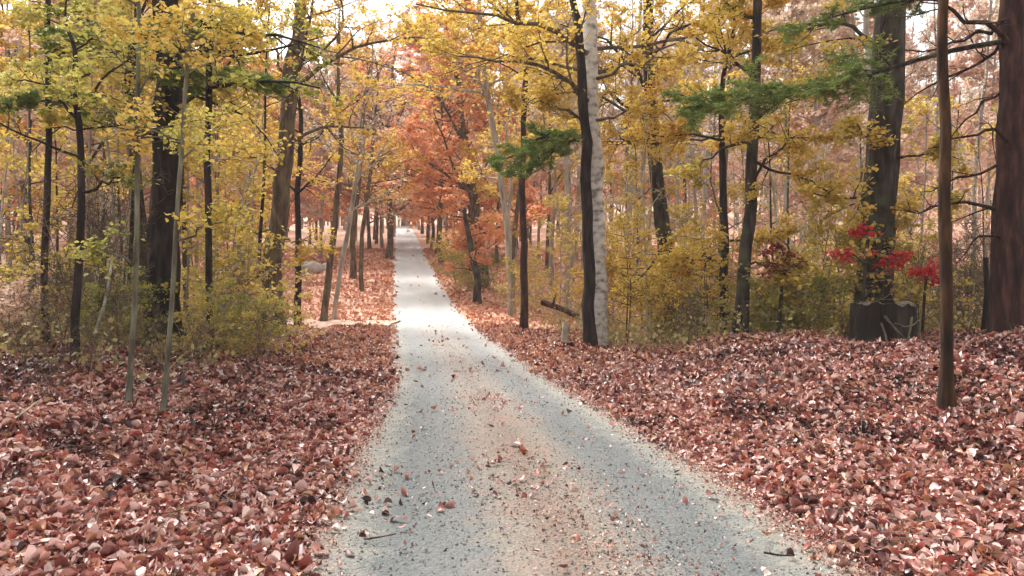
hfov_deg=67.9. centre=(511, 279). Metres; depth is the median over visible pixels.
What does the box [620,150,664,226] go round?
maple tree
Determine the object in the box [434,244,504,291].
olive shrub
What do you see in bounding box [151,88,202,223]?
oak tree
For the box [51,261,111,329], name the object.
twiggy shrub
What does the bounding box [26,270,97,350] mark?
twiggy shrub
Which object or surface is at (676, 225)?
bare sapling
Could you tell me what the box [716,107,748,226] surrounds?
bare tree
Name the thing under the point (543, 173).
oak tree
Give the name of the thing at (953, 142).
oak tree
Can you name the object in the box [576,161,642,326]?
pole sapling
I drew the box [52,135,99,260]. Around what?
bare tree
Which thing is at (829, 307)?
yellow shrub
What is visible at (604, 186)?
maple tree
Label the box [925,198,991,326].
twiggy shrub
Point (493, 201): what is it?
maple tree
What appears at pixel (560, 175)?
maple tree
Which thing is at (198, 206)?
bare tree
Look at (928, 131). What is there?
oak tree
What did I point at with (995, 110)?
pole sapling
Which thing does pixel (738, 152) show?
oak tree
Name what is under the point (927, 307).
twiggy shrub
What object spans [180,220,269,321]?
yellow shrub
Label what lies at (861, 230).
red maple sapling
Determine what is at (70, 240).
twiggy shrub
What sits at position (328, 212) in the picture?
maple tree
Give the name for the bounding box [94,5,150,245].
bare tree
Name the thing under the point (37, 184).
oak tree
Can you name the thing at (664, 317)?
gold shrub
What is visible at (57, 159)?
bare sapling
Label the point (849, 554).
leaf crumbs
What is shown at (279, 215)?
oak tree
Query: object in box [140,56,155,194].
bare sapling
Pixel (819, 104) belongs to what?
bare tree
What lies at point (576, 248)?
bare sapling
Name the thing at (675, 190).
bare sapling
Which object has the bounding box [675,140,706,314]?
bare sapling
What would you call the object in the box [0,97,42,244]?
maple tree
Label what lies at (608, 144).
bare tree
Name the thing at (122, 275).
bare sapling
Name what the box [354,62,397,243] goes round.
bare tree
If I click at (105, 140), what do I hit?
bare sapling
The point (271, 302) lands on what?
yellow shrub
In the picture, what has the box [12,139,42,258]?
bare tree
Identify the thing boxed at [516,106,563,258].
oak tree
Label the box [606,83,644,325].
bare sapling
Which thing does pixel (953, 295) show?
twiggy shrub
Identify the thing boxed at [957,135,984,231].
bare sapling
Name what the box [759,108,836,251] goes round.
maple tree
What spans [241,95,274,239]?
bare tree
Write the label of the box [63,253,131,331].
twiggy shrub
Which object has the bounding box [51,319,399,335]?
side track
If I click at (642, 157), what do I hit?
bare tree
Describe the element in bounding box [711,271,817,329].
yellow shrub
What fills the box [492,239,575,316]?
yellow shrub
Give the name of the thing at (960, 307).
twiggy shrub
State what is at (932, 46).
bare tree
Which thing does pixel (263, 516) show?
leaf litter
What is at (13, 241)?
twiggy shrub
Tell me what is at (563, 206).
pole sapling
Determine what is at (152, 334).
twiggy shrub
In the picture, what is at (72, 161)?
bare sapling
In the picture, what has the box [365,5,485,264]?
maple tree
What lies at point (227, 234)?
yellow shrub
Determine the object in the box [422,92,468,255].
bare tree
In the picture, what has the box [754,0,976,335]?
oak tree
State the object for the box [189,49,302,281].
maple tree
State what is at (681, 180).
oak tree
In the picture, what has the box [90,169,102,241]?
bare sapling
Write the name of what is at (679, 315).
olive shrub
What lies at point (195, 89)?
hemlock
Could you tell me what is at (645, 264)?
bare sapling
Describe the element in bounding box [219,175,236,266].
bare sapling
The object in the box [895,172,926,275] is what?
pole sapling
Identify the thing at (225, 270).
twiggy shrub
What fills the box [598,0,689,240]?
bare tree
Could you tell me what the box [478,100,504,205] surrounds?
oak tree
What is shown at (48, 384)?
twiggy shrub
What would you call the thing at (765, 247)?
bare tree
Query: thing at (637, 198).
bare sapling
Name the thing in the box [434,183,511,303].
maple tree
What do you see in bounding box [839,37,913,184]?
bare sapling
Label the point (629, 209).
bare tree
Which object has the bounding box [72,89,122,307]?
bare sapling
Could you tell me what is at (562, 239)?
bare tree
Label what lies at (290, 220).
maple tree
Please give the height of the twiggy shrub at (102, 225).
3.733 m
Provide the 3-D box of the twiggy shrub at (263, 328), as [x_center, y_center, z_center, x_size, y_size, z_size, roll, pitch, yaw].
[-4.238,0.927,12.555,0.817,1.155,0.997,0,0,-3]
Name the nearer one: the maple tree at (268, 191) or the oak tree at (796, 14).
the oak tree at (796, 14)
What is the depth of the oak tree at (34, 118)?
39.87 m
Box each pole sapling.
[0,51,86,310]
[0,60,76,275]
[18,0,151,323]
[51,0,201,252]
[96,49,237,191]
[148,0,277,186]
[148,95,234,333]
[528,192,574,312]
[537,194,581,320]
[547,214,581,315]
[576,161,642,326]
[604,139,691,335]
[649,200,695,279]
[657,193,711,315]
[688,179,772,328]
[849,74,992,313]
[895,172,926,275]
[983,3,998,143]
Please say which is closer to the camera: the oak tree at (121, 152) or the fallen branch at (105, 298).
the fallen branch at (105, 298)
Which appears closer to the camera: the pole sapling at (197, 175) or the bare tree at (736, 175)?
the pole sapling at (197, 175)
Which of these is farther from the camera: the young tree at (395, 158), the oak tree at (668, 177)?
the oak tree at (668, 177)
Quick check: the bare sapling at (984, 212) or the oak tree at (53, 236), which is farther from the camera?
the oak tree at (53, 236)
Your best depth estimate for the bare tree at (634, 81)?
79.90 m
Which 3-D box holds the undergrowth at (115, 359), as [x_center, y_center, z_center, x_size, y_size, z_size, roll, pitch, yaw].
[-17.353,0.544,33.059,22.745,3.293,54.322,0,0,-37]
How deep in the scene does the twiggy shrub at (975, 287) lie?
16.42 m
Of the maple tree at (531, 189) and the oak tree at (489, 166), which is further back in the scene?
the oak tree at (489, 166)
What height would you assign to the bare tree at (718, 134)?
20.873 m
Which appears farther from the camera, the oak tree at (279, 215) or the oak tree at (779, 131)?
the oak tree at (779, 131)
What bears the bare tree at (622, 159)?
on the ground
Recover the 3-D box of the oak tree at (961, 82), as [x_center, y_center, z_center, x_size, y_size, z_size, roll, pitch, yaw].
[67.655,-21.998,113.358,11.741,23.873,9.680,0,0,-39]
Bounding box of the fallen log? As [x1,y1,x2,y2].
[541,293,580,319]
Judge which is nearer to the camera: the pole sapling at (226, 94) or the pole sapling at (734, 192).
the pole sapling at (226, 94)
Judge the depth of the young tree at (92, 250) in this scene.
8.77 m
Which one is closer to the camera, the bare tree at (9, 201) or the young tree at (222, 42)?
the young tree at (222, 42)
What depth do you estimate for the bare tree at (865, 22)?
26.55 m
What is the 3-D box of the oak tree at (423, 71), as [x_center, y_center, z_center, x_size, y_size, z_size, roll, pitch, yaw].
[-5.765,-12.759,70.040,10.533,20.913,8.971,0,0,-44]
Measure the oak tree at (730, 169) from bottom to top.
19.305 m
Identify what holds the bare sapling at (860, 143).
on the ground
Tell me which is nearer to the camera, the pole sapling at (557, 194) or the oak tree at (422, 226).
the pole sapling at (557, 194)
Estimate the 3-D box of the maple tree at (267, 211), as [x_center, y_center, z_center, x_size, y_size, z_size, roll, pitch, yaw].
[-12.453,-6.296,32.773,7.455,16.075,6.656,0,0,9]
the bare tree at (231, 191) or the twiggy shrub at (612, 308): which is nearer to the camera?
the twiggy shrub at (612, 308)
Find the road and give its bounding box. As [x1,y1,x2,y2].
[285,226,875,575]
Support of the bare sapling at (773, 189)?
on the ground
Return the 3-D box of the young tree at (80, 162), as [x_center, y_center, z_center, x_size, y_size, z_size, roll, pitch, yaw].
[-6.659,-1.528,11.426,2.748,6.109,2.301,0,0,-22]
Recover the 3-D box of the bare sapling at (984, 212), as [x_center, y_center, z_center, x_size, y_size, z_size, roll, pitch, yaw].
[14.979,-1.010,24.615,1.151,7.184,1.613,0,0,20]
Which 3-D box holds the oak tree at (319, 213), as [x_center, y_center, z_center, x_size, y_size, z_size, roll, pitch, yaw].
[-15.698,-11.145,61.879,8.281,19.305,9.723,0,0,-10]
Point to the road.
(413, 308)
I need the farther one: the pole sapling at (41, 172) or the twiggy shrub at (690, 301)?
the pole sapling at (41, 172)
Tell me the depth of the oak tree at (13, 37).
28.22 m
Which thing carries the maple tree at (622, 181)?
on the ground
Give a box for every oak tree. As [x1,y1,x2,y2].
[0,0,191,280]
[0,0,256,320]
[0,0,355,345]
[0,124,72,239]
[2,24,97,282]
[21,62,113,281]
[35,138,61,238]
[57,7,190,253]
[73,15,189,237]
[97,8,245,217]
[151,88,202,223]
[190,0,451,336]
[191,57,269,248]
[256,97,326,217]
[275,27,363,257]
[326,43,424,248]
[360,77,408,236]
[361,154,396,232]
[392,29,495,248]
[396,61,452,237]
[400,50,433,233]
[446,123,485,216]
[468,116,495,207]
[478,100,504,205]
[480,44,598,285]
[489,43,551,237]
[506,0,621,309]
[510,0,745,337]
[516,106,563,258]
[528,81,605,282]
[529,2,626,261]
[602,77,695,245]
[603,139,624,212]
[632,8,762,245]
[642,100,704,232]
[648,0,851,333]
[659,23,708,231]
[680,0,805,236]
[692,123,718,202]
[709,68,774,230]
[725,0,931,264]
[726,0,865,259]
[735,70,789,229]
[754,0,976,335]
[756,0,952,273]
[769,160,822,210]
[772,107,807,229]
[790,71,866,212]
[838,0,990,263]
[861,83,939,238]
[906,82,951,186]
[909,0,998,297]
[939,120,967,192]
[950,50,992,211]
[956,83,989,216]
[960,89,997,211]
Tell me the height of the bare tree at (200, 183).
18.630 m
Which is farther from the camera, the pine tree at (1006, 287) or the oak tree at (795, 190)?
the oak tree at (795, 190)
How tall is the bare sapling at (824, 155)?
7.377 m
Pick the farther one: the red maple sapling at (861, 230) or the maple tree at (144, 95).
the maple tree at (144, 95)
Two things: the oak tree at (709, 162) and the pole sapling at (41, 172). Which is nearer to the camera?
the pole sapling at (41, 172)
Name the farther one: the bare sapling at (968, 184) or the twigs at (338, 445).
the bare sapling at (968, 184)
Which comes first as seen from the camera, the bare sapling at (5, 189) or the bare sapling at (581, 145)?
the bare sapling at (581, 145)
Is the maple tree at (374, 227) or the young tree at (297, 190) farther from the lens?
the maple tree at (374, 227)
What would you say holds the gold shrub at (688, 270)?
on the ground
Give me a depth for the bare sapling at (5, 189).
31.02 m
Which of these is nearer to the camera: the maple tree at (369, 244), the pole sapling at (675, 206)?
the pole sapling at (675, 206)
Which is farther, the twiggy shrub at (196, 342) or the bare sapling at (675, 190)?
the bare sapling at (675, 190)
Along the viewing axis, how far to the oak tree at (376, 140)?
75.80 m
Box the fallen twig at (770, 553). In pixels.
[764,547,793,556]
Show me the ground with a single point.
(424, 245)
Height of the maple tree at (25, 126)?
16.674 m
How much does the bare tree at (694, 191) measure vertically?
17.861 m
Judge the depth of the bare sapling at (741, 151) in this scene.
34.93 m
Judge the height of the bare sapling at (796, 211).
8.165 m
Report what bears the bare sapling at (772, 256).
on the ground
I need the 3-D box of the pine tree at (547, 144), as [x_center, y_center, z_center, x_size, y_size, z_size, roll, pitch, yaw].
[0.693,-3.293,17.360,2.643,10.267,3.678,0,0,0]
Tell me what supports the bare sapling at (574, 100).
on the ground
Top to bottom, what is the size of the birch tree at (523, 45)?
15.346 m
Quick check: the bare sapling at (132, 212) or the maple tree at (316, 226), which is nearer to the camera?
the bare sapling at (132, 212)
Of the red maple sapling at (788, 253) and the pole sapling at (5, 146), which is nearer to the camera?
the red maple sapling at (788, 253)
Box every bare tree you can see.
[0,0,53,306]
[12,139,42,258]
[51,18,145,275]
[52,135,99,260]
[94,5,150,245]
[148,43,241,207]
[194,17,203,283]
[199,154,204,269]
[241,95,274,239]
[254,16,329,187]
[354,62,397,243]
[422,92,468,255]
[483,101,531,248]
[508,67,528,236]
[515,135,516,256]
[558,164,575,249]
[565,0,669,310]
[575,164,583,269]
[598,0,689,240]
[599,0,666,281]
[600,33,625,245]
[607,78,641,248]
[619,13,643,242]
[662,69,732,238]
[662,90,700,226]
[666,8,722,302]
[667,3,783,312]
[691,1,741,295]
[697,66,744,248]
[707,75,739,192]
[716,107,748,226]
[757,104,778,249]
[762,63,767,255]
[789,21,827,276]
[804,49,864,245]
[825,0,998,165]
[840,94,849,249]
[907,65,928,266]
[913,1,965,294]
[933,10,970,154]
[936,54,971,249]
[953,0,999,323]
[972,50,995,200]
[990,37,998,116]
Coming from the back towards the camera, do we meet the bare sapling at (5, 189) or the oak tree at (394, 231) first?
the oak tree at (394, 231)
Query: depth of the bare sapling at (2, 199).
18.67 m
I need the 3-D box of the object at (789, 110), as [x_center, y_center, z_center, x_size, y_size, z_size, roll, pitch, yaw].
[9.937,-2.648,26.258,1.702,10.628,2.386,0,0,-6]
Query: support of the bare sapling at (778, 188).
on the ground
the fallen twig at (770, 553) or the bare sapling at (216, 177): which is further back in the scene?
the bare sapling at (216, 177)
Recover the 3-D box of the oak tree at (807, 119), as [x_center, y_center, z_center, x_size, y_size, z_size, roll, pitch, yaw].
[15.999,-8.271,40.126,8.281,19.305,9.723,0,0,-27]
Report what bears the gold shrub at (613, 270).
on the ground
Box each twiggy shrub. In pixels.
[0,152,173,338]
[0,175,160,343]
[0,219,61,311]
[0,252,73,332]
[0,286,70,364]
[16,342,85,396]
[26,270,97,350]
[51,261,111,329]
[56,307,114,373]
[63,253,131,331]
[82,239,133,328]
[86,274,157,356]
[108,303,182,372]
[175,307,228,369]
[190,242,261,320]
[191,246,284,325]
[225,301,280,364]
[578,285,626,328]
[659,277,713,344]
[665,245,753,338]
[708,283,765,330]
[847,274,956,321]
[887,218,982,331]
[895,234,989,329]
[903,262,981,327]
[909,244,989,330]
[919,236,989,331]
[921,289,981,328]
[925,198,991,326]
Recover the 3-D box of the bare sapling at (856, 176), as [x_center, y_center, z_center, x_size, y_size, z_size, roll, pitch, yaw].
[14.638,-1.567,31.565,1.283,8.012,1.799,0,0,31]
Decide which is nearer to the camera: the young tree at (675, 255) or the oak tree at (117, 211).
the young tree at (675, 255)
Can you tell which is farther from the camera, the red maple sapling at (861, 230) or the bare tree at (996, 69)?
the bare tree at (996, 69)
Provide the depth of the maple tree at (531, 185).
88.34 m
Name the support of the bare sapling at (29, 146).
on the ground
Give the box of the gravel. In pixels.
[288,279,877,575]
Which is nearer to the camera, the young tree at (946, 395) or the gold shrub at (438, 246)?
the young tree at (946, 395)
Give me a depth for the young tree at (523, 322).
24.39 m
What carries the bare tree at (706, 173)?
on the ground
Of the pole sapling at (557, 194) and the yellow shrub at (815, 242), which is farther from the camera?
the pole sapling at (557, 194)
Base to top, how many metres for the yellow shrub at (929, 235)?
3.288 m
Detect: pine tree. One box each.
[483,0,597,346]
[659,0,1023,333]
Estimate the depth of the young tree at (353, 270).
45.91 m
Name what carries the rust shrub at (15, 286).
on the ground
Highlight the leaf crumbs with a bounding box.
[272,262,896,575]
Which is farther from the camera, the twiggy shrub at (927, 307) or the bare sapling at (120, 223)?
the bare sapling at (120, 223)
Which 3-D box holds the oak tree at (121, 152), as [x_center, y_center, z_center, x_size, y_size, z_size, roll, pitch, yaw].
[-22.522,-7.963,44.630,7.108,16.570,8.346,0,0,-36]
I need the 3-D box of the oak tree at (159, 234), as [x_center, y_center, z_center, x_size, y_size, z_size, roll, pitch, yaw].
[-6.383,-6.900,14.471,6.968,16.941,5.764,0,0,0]
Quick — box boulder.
[302,261,322,273]
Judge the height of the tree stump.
1.000 m
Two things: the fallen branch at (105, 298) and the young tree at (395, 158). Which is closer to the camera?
the fallen branch at (105, 298)
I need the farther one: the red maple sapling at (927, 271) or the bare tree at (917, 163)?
the bare tree at (917, 163)
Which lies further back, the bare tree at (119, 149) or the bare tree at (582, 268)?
the bare tree at (582, 268)
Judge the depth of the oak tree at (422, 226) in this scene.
107.79 m
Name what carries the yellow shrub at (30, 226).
on the ground
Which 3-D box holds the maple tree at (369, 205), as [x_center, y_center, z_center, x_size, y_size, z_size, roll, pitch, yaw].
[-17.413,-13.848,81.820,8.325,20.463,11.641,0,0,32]
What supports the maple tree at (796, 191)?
on the ground
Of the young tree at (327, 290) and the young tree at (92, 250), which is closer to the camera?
the young tree at (92, 250)
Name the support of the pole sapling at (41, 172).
on the ground
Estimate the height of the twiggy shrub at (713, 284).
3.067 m
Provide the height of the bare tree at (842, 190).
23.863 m
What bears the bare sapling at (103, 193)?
on the ground
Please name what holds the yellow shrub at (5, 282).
on the ground
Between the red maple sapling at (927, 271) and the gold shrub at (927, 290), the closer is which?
the red maple sapling at (927, 271)
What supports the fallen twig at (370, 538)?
on the gravel
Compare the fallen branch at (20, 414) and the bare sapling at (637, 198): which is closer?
the fallen branch at (20, 414)
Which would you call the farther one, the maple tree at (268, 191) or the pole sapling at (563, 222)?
the maple tree at (268, 191)
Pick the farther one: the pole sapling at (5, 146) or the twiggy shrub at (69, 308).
the pole sapling at (5, 146)
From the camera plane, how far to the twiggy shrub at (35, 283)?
16.74 m
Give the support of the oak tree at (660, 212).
on the ground
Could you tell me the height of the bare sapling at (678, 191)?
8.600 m
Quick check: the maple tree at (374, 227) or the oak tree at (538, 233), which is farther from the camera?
the maple tree at (374, 227)
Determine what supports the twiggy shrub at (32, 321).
on the ground
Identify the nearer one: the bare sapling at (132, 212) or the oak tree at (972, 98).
the bare sapling at (132, 212)
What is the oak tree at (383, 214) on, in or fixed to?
on the ground
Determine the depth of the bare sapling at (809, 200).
20.60 m
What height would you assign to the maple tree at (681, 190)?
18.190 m
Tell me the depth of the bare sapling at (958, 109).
22.31 m
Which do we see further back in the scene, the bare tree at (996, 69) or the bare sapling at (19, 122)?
the bare tree at (996, 69)
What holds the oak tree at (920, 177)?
on the ground
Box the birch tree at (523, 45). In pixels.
[410,0,770,344]
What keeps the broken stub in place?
on the ground
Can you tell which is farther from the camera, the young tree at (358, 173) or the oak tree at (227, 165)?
the oak tree at (227, 165)
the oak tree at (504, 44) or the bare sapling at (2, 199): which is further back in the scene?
the oak tree at (504, 44)
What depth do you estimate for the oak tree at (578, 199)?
45.79 m
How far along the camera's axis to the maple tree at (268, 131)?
47.98 m
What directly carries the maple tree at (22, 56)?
on the ground
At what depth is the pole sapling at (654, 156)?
20.81 m
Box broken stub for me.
[561,323,569,342]
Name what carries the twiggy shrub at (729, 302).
on the ground
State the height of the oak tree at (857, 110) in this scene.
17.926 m
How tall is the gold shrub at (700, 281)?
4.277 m
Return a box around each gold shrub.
[422,222,468,281]
[551,219,657,315]
[579,202,699,341]
[617,238,714,335]
[620,247,657,315]
[655,233,733,327]
[660,207,770,335]
[894,243,938,323]
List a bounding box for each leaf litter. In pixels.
[0,234,983,372]
[0,322,1023,413]
[0,334,1023,575]
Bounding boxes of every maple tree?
[0,0,109,308]
[0,9,55,262]
[0,39,74,267]
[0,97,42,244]
[65,0,200,314]
[133,0,279,311]
[145,98,264,266]
[179,189,204,241]
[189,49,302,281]
[189,53,277,244]
[202,41,290,246]
[212,90,294,262]
[230,55,328,225]
[287,146,347,244]
[293,98,349,239]
[306,65,363,226]
[313,65,395,216]
[317,18,427,248]
[340,82,405,239]
[342,0,570,315]
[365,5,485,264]
[373,0,553,287]
[382,111,450,243]
[389,46,480,247]
[399,36,526,228]
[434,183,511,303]
[435,54,535,263]
[453,0,580,285]
[491,102,562,240]
[493,123,571,247]
[496,62,601,276]
[528,172,576,236]
[575,140,622,208]
[606,99,655,261]
[608,25,743,231]
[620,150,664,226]
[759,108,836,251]
[772,100,822,247]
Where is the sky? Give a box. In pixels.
[0,0,998,179]
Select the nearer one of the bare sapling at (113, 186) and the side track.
the bare sapling at (113, 186)
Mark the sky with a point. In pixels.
(379, 5)
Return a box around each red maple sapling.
[756,236,807,332]
[825,222,921,300]
[907,254,939,332]
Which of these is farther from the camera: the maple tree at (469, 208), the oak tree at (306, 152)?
the oak tree at (306, 152)
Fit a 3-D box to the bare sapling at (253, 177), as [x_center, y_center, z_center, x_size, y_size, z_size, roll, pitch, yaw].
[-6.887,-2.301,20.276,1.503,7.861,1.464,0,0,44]
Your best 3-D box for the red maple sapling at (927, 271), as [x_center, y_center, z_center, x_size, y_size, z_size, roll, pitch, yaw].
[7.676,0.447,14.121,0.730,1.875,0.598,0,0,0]
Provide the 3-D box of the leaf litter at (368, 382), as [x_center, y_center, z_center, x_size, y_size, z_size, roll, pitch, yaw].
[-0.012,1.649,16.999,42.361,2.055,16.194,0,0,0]
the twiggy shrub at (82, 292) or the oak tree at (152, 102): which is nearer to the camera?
the twiggy shrub at (82, 292)
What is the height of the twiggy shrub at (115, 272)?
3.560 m
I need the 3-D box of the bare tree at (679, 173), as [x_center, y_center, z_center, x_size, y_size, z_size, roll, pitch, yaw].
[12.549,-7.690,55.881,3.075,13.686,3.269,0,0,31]
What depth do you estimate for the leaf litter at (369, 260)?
30.80 m
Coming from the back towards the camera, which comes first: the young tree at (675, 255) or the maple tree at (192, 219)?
the maple tree at (192, 219)
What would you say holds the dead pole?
on the ground
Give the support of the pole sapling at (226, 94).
on the ground
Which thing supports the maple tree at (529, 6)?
on the ground
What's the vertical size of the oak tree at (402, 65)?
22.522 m
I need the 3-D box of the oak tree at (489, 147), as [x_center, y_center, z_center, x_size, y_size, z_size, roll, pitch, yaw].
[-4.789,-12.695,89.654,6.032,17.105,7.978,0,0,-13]
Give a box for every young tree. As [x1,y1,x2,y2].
[0,0,164,361]
[44,0,249,402]
[88,0,278,410]
[239,18,358,326]
[266,24,440,291]
[288,0,409,320]
[291,35,438,279]
[303,38,420,318]
[329,0,458,258]
[479,0,564,328]
[639,0,819,331]
[935,0,957,410]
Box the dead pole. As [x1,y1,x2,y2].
[980,257,989,330]
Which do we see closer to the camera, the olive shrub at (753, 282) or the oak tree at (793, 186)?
the olive shrub at (753, 282)
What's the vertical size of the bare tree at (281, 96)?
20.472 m
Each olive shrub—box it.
[40,261,182,346]
[188,278,293,349]
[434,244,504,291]
[641,275,729,339]
[709,257,840,332]
[749,258,861,332]
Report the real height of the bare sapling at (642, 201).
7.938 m
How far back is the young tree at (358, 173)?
26.93 m
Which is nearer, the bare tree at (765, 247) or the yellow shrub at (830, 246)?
the yellow shrub at (830, 246)
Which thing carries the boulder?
on the ground
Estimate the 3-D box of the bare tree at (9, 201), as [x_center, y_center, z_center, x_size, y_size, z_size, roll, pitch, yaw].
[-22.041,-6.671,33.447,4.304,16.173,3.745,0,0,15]
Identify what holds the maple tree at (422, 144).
on the ground
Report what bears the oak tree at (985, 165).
on the ground
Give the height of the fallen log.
1.010 m
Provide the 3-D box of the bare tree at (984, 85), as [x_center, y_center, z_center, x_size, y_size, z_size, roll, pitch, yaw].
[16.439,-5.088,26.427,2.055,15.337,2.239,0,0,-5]
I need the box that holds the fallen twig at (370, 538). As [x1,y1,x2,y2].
[364,533,395,540]
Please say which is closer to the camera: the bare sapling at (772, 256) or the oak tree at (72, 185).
the bare sapling at (772, 256)
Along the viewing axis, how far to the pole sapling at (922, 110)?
18.41 m
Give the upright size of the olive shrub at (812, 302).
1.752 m
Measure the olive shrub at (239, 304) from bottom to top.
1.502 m
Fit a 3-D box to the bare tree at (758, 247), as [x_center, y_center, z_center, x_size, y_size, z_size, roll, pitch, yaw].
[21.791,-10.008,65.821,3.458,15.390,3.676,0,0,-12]
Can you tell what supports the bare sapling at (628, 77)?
on the ground
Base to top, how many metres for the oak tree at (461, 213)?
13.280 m
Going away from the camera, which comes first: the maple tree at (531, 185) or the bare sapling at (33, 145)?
the bare sapling at (33, 145)
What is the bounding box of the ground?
[0,183,1023,575]
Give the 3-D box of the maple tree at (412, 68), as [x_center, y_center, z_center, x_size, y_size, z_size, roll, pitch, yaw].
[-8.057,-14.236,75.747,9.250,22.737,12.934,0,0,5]
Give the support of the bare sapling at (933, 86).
on the ground
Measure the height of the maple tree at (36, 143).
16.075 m
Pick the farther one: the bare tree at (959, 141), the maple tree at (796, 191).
the maple tree at (796, 191)
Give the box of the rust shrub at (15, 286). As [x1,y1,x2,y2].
[0,276,48,347]
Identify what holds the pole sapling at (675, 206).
on the ground
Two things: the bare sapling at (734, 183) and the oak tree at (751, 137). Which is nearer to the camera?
the oak tree at (751, 137)
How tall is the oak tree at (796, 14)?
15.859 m
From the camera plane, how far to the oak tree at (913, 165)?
56.95 m
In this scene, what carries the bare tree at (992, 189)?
on the ground
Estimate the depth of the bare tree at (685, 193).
47.03 m
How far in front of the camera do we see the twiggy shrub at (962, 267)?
16.27 m
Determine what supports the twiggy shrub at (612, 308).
on the ground
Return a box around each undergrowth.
[0,266,308,392]
[484,262,989,352]
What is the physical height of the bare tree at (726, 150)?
16.541 m
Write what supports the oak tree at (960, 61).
on the ground
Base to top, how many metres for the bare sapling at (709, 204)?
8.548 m
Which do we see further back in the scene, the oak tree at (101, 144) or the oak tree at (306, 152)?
the oak tree at (306, 152)
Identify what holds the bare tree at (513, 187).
on the ground
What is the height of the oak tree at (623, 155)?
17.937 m
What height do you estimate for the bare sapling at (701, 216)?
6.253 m
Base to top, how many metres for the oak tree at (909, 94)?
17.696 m
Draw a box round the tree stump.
[848,301,921,343]
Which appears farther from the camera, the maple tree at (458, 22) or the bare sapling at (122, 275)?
the maple tree at (458, 22)
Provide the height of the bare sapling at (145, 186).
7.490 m
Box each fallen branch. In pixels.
[0,400,38,425]
[93,260,112,335]
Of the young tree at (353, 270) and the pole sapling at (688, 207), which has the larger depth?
the young tree at (353, 270)
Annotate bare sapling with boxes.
[0,22,86,335]
[0,31,42,257]
[0,123,17,220]
[9,95,44,300]
[17,85,69,328]
[21,45,61,297]
[33,124,70,229]
[52,63,96,324]
[63,86,119,290]
[65,0,133,329]
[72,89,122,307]
[79,1,152,330]
[83,72,125,234]
[85,88,127,299]
[86,38,150,284]
[86,60,148,282]
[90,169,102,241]
[106,83,152,326]
[112,140,150,287]
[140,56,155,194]
[145,2,202,328]
[185,148,195,291]
[199,123,230,275]
[215,0,302,324]
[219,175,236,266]
[226,67,270,290]
[229,48,290,309]
[556,77,580,204]
[569,21,636,330]
[570,95,612,255]
[571,174,580,284]
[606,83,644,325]
[612,58,665,337]
[617,153,642,310]
[628,160,654,266]
[661,105,692,325]
[663,157,700,246]
[667,188,683,322]
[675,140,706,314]
[691,191,716,323]
[698,138,718,269]
[728,114,743,243]
[728,125,768,314]
[730,82,797,260]
[746,79,796,292]
[766,142,790,247]
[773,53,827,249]
[790,177,806,247]
[791,105,847,269]
[794,127,834,248]
[834,95,869,195]
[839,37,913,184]
[841,80,868,253]
[847,147,865,220]
[905,13,986,249]
[924,90,979,226]
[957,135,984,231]
[959,137,994,304]
[964,132,989,288]
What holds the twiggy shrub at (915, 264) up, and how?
on the ground
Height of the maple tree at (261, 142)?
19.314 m
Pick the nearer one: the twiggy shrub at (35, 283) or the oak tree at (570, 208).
the twiggy shrub at (35, 283)
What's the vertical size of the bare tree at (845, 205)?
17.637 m
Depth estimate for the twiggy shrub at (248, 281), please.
16.40 m
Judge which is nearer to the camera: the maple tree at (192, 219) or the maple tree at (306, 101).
the maple tree at (306, 101)
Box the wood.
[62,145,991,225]
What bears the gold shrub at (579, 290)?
on the ground
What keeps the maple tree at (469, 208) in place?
on the ground
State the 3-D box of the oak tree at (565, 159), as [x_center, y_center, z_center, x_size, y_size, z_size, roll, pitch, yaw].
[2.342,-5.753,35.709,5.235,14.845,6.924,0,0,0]
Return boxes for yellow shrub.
[0,206,96,338]
[1,260,37,310]
[120,167,327,323]
[157,281,250,352]
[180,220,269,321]
[221,276,324,359]
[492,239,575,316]
[610,272,656,331]
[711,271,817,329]
[723,176,932,329]
[749,252,852,333]
[750,244,850,333]
[752,187,938,333]
[785,211,953,330]
[840,217,983,330]
[957,260,989,328]
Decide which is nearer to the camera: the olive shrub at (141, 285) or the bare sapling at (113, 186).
the olive shrub at (141, 285)
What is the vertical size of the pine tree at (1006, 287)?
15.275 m
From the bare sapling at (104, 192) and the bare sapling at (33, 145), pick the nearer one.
the bare sapling at (104, 192)
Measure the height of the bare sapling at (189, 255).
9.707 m
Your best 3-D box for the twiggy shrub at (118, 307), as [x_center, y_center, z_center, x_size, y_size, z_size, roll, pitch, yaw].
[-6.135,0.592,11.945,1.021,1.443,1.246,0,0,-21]
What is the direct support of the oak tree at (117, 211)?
on the ground
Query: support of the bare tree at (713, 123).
on the ground
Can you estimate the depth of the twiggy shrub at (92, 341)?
9.62 m
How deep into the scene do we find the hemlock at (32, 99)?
13.24 m
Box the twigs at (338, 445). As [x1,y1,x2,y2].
[0,321,1023,575]
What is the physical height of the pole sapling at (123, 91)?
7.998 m
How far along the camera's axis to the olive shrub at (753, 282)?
15.50 m
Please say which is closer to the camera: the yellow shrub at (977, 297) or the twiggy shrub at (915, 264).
the twiggy shrub at (915, 264)
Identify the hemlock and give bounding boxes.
[0,0,104,343]
[125,0,289,346]
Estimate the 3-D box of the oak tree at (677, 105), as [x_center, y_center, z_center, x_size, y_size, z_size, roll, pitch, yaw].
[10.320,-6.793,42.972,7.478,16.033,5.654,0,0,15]
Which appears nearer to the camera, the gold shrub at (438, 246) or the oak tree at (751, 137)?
the oak tree at (751, 137)
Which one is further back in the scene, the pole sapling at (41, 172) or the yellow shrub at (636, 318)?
the yellow shrub at (636, 318)
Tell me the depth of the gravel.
5.33 m

